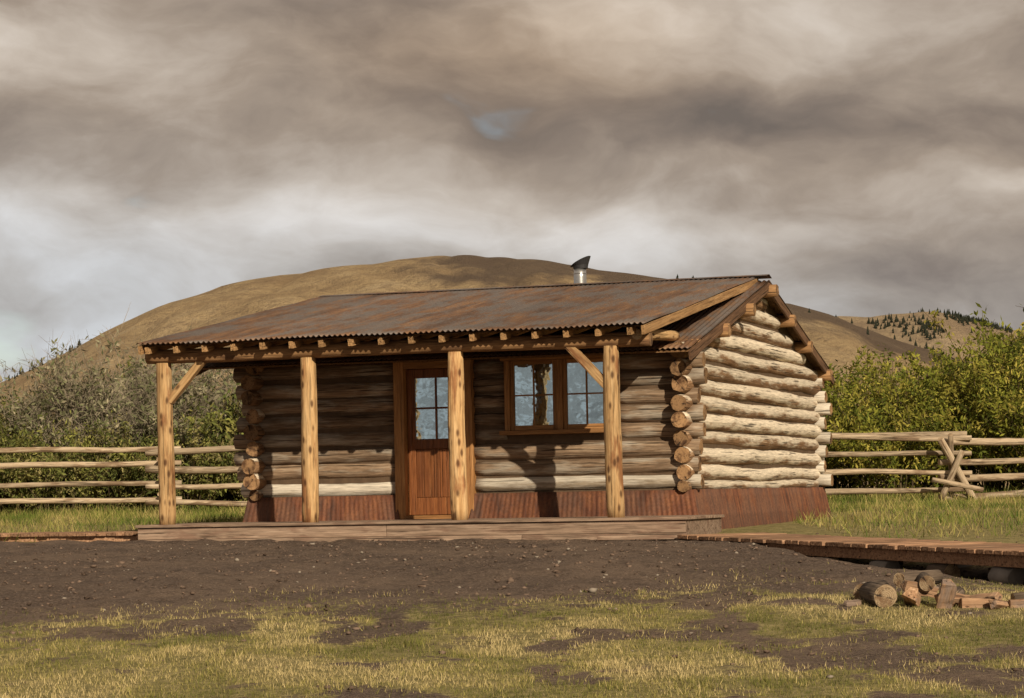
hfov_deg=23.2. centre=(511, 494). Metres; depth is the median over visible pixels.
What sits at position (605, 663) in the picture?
grass
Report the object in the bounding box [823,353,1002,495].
willow bush
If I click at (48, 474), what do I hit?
willow bush
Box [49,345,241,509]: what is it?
grey willow bush
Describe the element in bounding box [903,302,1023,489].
willow bush
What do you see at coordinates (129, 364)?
willow bush
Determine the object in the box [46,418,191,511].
willow bush
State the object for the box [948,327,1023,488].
willow bush
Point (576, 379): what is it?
window glass
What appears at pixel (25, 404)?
grey willow bush
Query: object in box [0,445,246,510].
log rail fence
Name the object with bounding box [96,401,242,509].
willow bush
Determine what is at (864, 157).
sky
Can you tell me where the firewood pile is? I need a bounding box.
[843,570,1023,609]
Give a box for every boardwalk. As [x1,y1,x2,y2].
[0,531,137,541]
[677,532,1023,585]
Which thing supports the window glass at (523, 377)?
in the log cabin
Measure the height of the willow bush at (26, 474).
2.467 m
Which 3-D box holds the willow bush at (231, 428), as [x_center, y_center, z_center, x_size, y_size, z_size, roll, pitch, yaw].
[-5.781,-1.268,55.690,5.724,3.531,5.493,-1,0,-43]
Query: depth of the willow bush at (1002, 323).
64.91 m
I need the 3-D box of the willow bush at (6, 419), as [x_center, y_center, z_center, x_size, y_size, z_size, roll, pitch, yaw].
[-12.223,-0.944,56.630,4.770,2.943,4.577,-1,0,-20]
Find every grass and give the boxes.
[0,483,1023,541]
[0,559,1023,697]
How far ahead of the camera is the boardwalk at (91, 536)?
34.77 m
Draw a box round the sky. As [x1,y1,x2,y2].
[0,0,1023,381]
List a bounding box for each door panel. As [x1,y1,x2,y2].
[417,449,434,497]
[440,449,449,496]
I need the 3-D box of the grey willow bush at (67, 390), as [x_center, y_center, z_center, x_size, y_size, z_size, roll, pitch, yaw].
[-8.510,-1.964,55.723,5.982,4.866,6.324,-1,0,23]
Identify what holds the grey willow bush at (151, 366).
on the ground at (153, 592)
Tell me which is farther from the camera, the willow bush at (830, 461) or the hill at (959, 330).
the hill at (959, 330)
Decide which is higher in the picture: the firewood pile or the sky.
the sky
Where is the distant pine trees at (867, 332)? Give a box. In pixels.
[8,274,965,380]
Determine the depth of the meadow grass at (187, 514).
44.82 m
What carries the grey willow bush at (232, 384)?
on the ground at (153, 592)
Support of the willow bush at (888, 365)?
on the ground at (153, 592)
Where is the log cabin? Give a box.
[136,256,833,541]
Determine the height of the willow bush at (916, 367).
3.921 m
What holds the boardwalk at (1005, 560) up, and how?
on the ground at (153, 592)
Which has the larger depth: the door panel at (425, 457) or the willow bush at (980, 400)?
the willow bush at (980, 400)
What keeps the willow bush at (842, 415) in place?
on the ground at (153, 592)
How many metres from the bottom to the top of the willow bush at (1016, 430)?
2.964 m
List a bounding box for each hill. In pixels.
[0,255,1009,504]
[837,312,1020,362]
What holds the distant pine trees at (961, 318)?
on the hill at (959, 330)
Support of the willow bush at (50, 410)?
on the ground at (153, 592)
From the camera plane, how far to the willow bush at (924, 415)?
55.40 m
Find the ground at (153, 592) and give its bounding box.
[0,486,1023,697]
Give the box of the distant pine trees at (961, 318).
[835,307,1023,348]
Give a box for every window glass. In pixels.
[514,364,552,425]
[567,362,602,423]
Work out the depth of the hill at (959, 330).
2162.24 m
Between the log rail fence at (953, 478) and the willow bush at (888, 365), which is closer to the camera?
the log rail fence at (953, 478)
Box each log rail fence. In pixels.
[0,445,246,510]
[824,431,1023,500]
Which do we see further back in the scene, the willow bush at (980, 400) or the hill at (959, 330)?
the hill at (959, 330)
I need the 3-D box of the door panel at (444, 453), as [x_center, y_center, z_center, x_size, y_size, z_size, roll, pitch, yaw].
[-0.872,-0.298,34.824,0.267,0.676,0.022,-1,0,19]
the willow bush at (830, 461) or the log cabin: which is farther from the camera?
the willow bush at (830, 461)
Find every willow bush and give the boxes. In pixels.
[0,308,241,510]
[0,355,156,508]
[0,368,141,507]
[0,386,29,440]
[0,409,109,512]
[0,420,125,513]
[8,337,219,505]
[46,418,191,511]
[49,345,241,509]
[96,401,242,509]
[113,363,240,510]
[118,356,228,506]
[150,381,247,510]
[822,343,947,495]
[822,365,915,495]
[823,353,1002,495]
[823,382,1000,497]
[824,422,854,469]
[845,341,1005,493]
[889,338,1023,493]
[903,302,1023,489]
[930,378,1023,489]
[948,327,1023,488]
[977,304,1023,359]
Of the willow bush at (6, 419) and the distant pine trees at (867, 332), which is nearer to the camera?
the willow bush at (6, 419)

